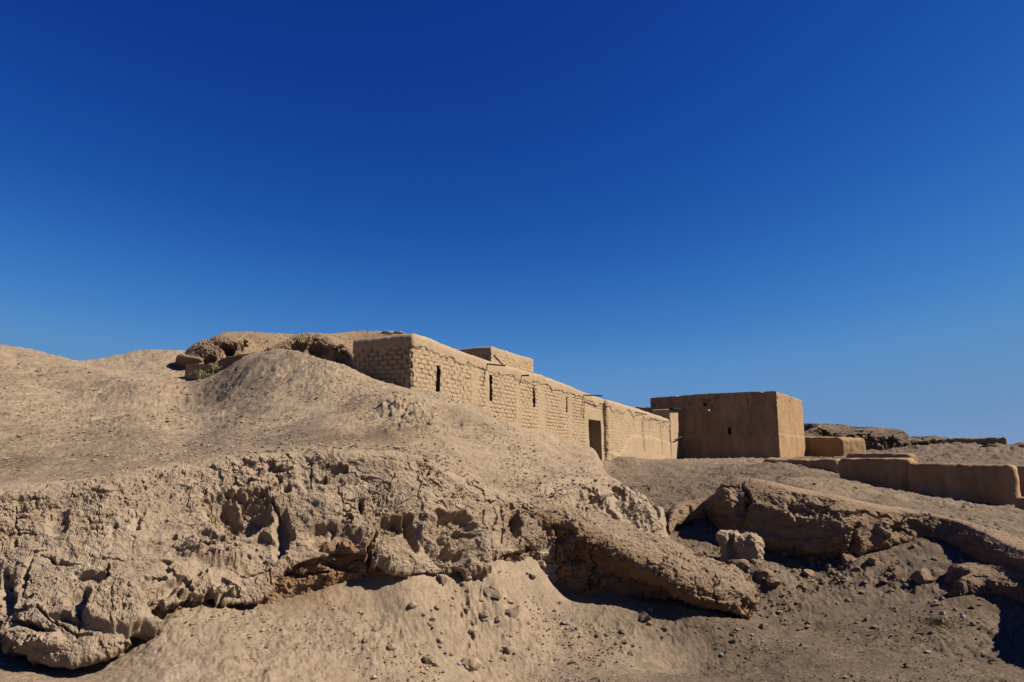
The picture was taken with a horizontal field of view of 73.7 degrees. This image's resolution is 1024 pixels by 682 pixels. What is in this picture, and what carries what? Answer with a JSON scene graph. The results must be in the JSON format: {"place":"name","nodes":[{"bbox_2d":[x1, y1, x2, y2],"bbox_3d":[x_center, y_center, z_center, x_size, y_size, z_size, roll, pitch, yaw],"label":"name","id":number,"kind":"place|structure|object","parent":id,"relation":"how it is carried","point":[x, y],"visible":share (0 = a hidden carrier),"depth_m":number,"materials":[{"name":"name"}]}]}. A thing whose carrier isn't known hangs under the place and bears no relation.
{"place":"outdoors","nodes":[
{"label":"outdoors","id":0,"kind":"place"},
{"bbox_2d":[0,345,1023,681],"bbox_3d":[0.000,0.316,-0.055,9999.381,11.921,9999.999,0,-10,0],"label":"ground","id":1,"kind":"structure","parent":0,"point":[176,651],"depth_m":10.73,"materials":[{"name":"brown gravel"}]},
{"bbox_2d":[184,364,213,379],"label":"plastered wall","id":2,"kind":"structure","parent":1,"relation":"on","point":[190,368],"depth_m":28.23,"materials":[{"name":"paint"}]},
{"bbox_2d":[189,369,212,378],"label":"dry grass","id":3,"kind":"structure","parent":1,"relation":"on","point":[200,374],"depth_m":24.05,"materials":[{"name":"plant"}]},
{"bbox_2d":[208,362,222,374],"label":"dry grass","id":4,"kind":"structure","parent":1,"relation":"on","point":[215,368],"depth_m":24.48,"materials":[{"name":"green plant"}]},
{"bbox_2d":[217,351,265,369],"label":"plastered wall","id":5,"kind":"structure","parent":1,"relation":"on","point":[225,363],"depth_m":24.83,"materials":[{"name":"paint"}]},
{"bbox_2d":[0,447,550,668],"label":"cliff face","id":6,"kind":"object","parent":1,"relation":"on","point":[94,571],"visible":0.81,"depth_m":8.37},
{"bbox_2d":[175,330,405,366],"bbox_3d":[-9.738,1.208,36.163,12.452,3.465,12.557,0,-10,0],"label":"mound","id":7,"kind":"object","parent":1,"relation":"on","point":[214,349],"visible":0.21,"depth_m":31.27,"materials":[{"name":"soil"}]},
{"bbox_2d":[264,332,353,368],"bbox_3d":[-7.619,1.364,28.707,5.398,2.945,8.474,0,-10,0],"label":"mound","id":8,"kind":"object","parent":1,"relation":"on","point":[324,346],"visible":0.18,"depth_m":26.50,"materials":[{"name":"soil"}]},
{"bbox_2d":[386,642,396,650],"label":"clod","id":9,"kind":"object","parent":1,"relation":"on","point":[392,646],"visible":1,"depth_m":7.64,"materials":[{"name":"soil"}]},
{"bbox_2d":[407,602,416,607],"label":"clod","id":10,"kind":"object","parent":1,"relation":"on","point":[412,605],"visible":1,"depth_m":8.31,"materials":[{"name":"soil"}]},
{"bbox_2d":[422,654,438,666],"bbox_3d":[-0.930,3.626,7.747,0.197,0.123,0.229,16,-31,3],"label":"clod","id":11,"kind":"object","parent":1,"relation":"on","point":[432,660],"visible":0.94,"depth_m":7.69,"materials":[{"name":"soil"}]},
{"bbox_2d":[437,637,443,643],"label":"clod","id":12,"kind":"object","parent":1,"relation":"on","point":[440,640],"visible":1,"depth_m":8.12,"materials":[{"name":"soil"}]},
{"bbox_2d":[438,574,448,585],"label":"clod","id":13,"kind":"object","parent":1,"relation":"on","point":[443,578],"visible":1,"depth_m":8.92,"materials":[{"name":"soil"}]},
{"bbox_2d":[460,574,471,580],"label":"clod","id":14,"kind":"object","parent":1,"relation":"on","point":[467,578],"visible":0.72,"depth_m":9.17,"materials":[{"name":"soil"}]},
{"bbox_2d":[462,656,480,671],"bbox_3d":[-0.477,3.849,8.098,0.218,0.181,0.224,-1,-10,4],"label":"clod","id":15,"kind":"object","parent":1,"relation":"on","point":[470,663],"visible":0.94,"depth_m":8.05,"materials":[{"name":"soil"}]},
{"bbox_2d":[468,628,475,632],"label":"clod","id":16,"kind":"object","parent":1,"relation":"on","point":[472,630],"visible":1,"depth_m":8.61,"materials":[{"name":"soil"}]},
{"bbox_2d":[479,610,488,617],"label":"clod","id":17,"kind":"object","parent":1,"relation":"on","point":[483,614],"visible":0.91,"depth_m":8.88,"materials":[{"name":"soil"}]},
{"bbox_2d":[483,587,502,598],"bbox_3d":[-0.258,3.404,9.229,0.279,0.138,0.206,17,-21,20],"label":"clod","id":18,"kind":"object","parent":1,"relation":"on","point":[494,593],"visible":1,"depth_m":9.16,"materials":[{"name":"soil"}]},
{"bbox_2d":[495,615,502,621],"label":"clod","id":19,"kind":"object","parent":1,"relation":"on","point":[498,618],"visible":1,"depth_m":8.95,"materials":[{"name":"soil"}]},
{"bbox_2d":[502,646,513,653],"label":"clod","id":20,"kind":"object","parent":1,"relation":"on","point":[508,649],"visible":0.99,"depth_m":8.62,"materials":[{"name":"soil"}]},
{"bbox_2d":[505,607,519,618],"bbox_3d":[-0.005,3.651,9.149,0.227,0.168,0.255,-29,-20,23],"label":"clod","id":21,"kind":"object","parent":1,"relation":"on","point":[513,613],"visible":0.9,"depth_m":9.11,"materials":[{"name":"soil"}]},
{"bbox_2d":[352,334,681,460],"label":"mudbrick building","id":22,"kind":"structure","parent":1,"relation":"on","point":[605,429],"depth_m":23.82,"materials":[{"name":"brick"}]},
{"bbox_2d":[380,331,391,334],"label":"stone","id":23,"kind":"object","parent":22,"relation":"on","point":[387,332],"visible":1,"depth_m":19.43,"materials":[{"name":"brown stone"}]},
{"bbox_2d":[392,331,402,334],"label":"stone","id":24,"kind":"object","parent":22,"relation":"on","point":[398,332],"visible":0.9,"depth_m":19.43,"materials":[{"name":"stone"}]},
{"bbox_2d":[436,365,440,391],"bbox_3d":[-2.639,1.105,19.351,1.350,0.773,0.240,-5,-11,26],"label":"window","id":25,"kind":"structure","parent":22,"relation":"in","point":[438,372],"depth_m":19.19,"materials":[{"name":"black"}]},
{"bbox_2d":[489,375,492,400],"bbox_3d":[-1.267,1.565,22.126,1.350,0.880,0.240,-5,-11,26],"label":"window","id":26,"kind":"structure","parent":22,"relation":"in","point":[490,376],"depth_m":21.96,"materials":[{"name":"black"}]},
{"bbox_2d":[457,347,533,372],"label":"brick tower","id":27,"kind":"structure","parent":22,"relation":"on","point":[509,359],"depth_m":27.80,"materials":[{"name":"beige brick"}]},
{"bbox_2d":[532,387,535,406],"bbox_3d":[0.210,2.098,25.107,1.350,0.761,0.240,-5,-11,26],"label":"window","id":28,"kind":"structure","parent":22,"relation":"in","point":[534,397],"depth_m":24.94,"materials":[{"name":"black"}]},
{"bbox_2d":[588,419,601,460],"bbox_3d":[3.010,4.685,30.719,2.132,2.247,2.195,0,-10,0],"label":"doorway","id":29,"kind":"structure","parent":22,"relation":"in","point":[594,426],"depth_m":31.31,"materials":[{"name":"brick"}]},
{"bbox_2d":[530,573,536,578],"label":"clod","id":30,"kind":"object","parent":1,"relation":"on","point":[533,575],"visible":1,"depth_m":10.03,"materials":[{"name":"soil"}]},
{"bbox_2d":[534,483,669,582],"bbox_3d":[2.389,3.991,14.649,2.182,1.988,9.279,-3,-10,17],"label":"mound shoulder","id":31,"kind":"object","parent":1,"relation":"on","point":[631,505],"visible":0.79,"depth_m":12.67},
{"bbox_2d":[635,407,650,412],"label":"plastered wall","id":32,"kind":"structure","parent":1,"relation":"on","point":[647,409],"depth_m":48.53,"materials":[{"name":"paint"}]},
{"bbox_2d":[531,497,759,621],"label":"eroded wall","id":33,"kind":"structure","parent":1,"relation":"on","point":[594,554],"depth_m":10.45,"materials":[{"name":"soil"}]},
{"bbox_2d":[639,611,651,621],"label":"clod","id":34,"kind":"object","parent":1,"relation":"on","point":[644,617],"visible":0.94,"depth_m":9.69,"materials":[{"name":"soil"}]},
{"bbox_2d":[650,391,805,458],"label":"square building","id":35,"kind":"structure","parent":1,"relation":"on","point":[767,424],"depth_m":43.99,"materials":[{"name":"paint"}]},
{"bbox_2d":[728,559,749,570],"bbox_3d":[4.075,4.043,12.254,0.384,0.276,0.345,0,-15,17],"label":"clod","id":36,"kind":"object","parent":1,"relation":"on","point":[742,564],"visible":0.7,"depth_m":12.13,"materials":[{"name":"soil"}]},
{"bbox_2d":[716,530,764,563],"bbox_3d":[4.261,3.925,12.675,0.827,0.812,0.653,-5,-11,28],"label":"mud block","id":37,"kind":"object","parent":1,"relation":"on","point":[747,546],"depth_m":12.50,"materials":[{"name":"soil"}]},
{"bbox_2d":[758,622,768,630],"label":"clod","id":38,"kind":"object","parent":1,"relation":"on","point":[763,626],"visible":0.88,"depth_m":9.80,"materials":[{"name":"soil"}]},
{"bbox_2d":[755,568,773,580],"bbox_3d":[4.485,4.119,12.050,0.354,0.214,0.326,21,13,31],"label":"clod","id":39,"kind":"object","parent":1,"relation":"on","point":[763,573],"visible":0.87,"depth_m":11.97,"materials":[{"name":"soil"}]},
{"bbox_2d":[765,577,780,585],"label":"clod","id":40,"kind":"object","parent":1,"relation":"on","point":[773,581],"visible":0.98,"depth_m":11.84,"materials":[{"name":"soil"}]},
{"bbox_2d":[763,457,840,472],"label":"plastered wall","id":41,"kind":"structure","parent":1,"relation":"on","point":[828,464],"depth_m":28.29,"materials":[{"name":"paint"}]},
{"bbox_2d":[797,584,806,592],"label":"clod","id":42,"kind":"object","parent":1,"relation":"on","point":[803,588],"visible":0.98,"depth_m":12.05,"materials":[{"name":"soil"}]},
{"bbox_2d":[801,569,815,577],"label":"clod","id":43,"kind":"object","parent":1,"relation":"on","point":[807,572],"visible":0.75,"depth_m":12.83,"materials":[{"name":"soil"}]},
{"bbox_2d":[805,437,865,456],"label":"plastered wall","id":44,"kind":"structure","parent":1,"relation":"on","point":[826,446],"depth_m":46.72,"materials":[{"name":"paint"}]},
{"bbox_2d":[841,553,856,566],"bbox_3d":[6.412,4.215,13.024,0.279,0.285,0.344,6,-22,32],"label":"clod","id":45,"kind":"object","parent":1,"relation":"on","point":[848,560],"visible":0.89,"depth_m":12.94,"materials":[{"name":"soil"}]},
{"bbox_2d":[853,566,861,571],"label":"clod","id":46,"kind":"object","parent":1,"relation":"on","point":[857,568],"visible":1,"depth_m":12.64,"materials":[{"name":"soil"}]},
{"bbox_2d":[867,555,880,565],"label":"clod","id":47,"kind":"object","parent":1,"relation":"on","point":[873,559],"visible":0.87,"depth_m":12.75,"materials":[{"name":"soil"}]},
{"bbox_2d":[804,423,946,449],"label":"eroded wall","id":48,"kind":"structure","parent":1,"relation":"on","point":[879,438],"depth_m":53.70,"materials":[{"name":"soil"}]},
{"bbox_2d":[838,458,916,491],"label":"plastered wall","id":49,"kind":"structure","parent":1,"relation":"on","point":[892,473],"depth_m":24.25,"materials":[{"name":"paint"}]},
{"bbox_2d":[846,452,917,462],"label":"plastered wall","id":50,"kind":"structure","parent":1,"relation":"on","point":[880,455],"depth_m":38.76,"materials":[{"name":"paint"}]},
{"bbox_2d":[880,578,888,583],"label":"clod","id":51,"kind":"object","parent":1,"relation":"on","point":[883,580],"visible":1,"depth_m":12.08,"materials":[{"name":"soil"}]},
{"bbox_2d":[892,572,905,579],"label":"clod","id":52,"kind":"object","parent":1,"relation":"on","point":[896,575],"visible":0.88,"depth_m":12.13,"materials":[{"name":"soil"}]},
{"bbox_2d":[911,568,933,583],"bbox_3d":[7.160,4.152,11.910,0.342,0.349,0.318,-17,3,8],"label":"clod","id":53,"kind":"object","parent":1,"relation":"on","point":[922,576],"visible":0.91,"depth_m":11.83,"materials":[{"name":"soil"}]},
{"bbox_2d":[917,614,976,627],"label":"dry grass","id":54,"kind":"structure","parent":1,"relation":"on","point":[936,621],"depth_m":10.34,"materials":[{"name":"beige plant"}]},
{"bbox_2d":[907,463,1020,504],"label":"plastered wall","id":55,"kind":"structure","parent":1,"relation":"on","point":[996,484],"depth_m":22.10,"materials":[{"name":"paint"}]},
{"bbox_2d":[945,437,1007,444],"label":"plastered wall","id":56,"kind":"structure","parent":1,"relation":"on","point":[989,440],"depth_m":50.99,"materials":[{"name":"soil"}]},
{"bbox_2d":[944,562,1023,601],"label":"rock","id":57,"kind":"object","parent":1,"relation":"on","point":[963,579],"depth_m":11.21,"materials":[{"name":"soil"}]},
{"bbox_2d":[1015,497,1023,509],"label":"plastered wall","id":58,"kind":"structure","parent":1,"relation":"on","point":[1019,502],"depth_m":19.75,"materials":[{"name":"paint"}]},
{"bbox_2d":[1015,442,1023,447],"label":"plastered wall","id":59,"kind":"structure","parent":1,"relation":"on","point":[1021,445],"depth_m":47.83,"materials":[{"name":"paint"}]},
{"bbox_2d":[1017,465,1023,496],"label":"plastered wall","id":60,"kind":"structure","parent":1,"relation":"on","point":[1020,469],"depth_m":22.28,"materials":[{"name":"paint"}]},
{"bbox_2d":[0,0,1023,444],"label":"sky","id":61,"kind":"structure","parent":0,"point":[818,203],"materials":[{"name":"blue"}]},
{"bbox_2d":[667,477,1023,571],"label":"earth bank","id":62,"kind":"structure","parent":0,"point":[789,519],"depth_m":13.48,"materials":[{"name":"soil"}]}
]}

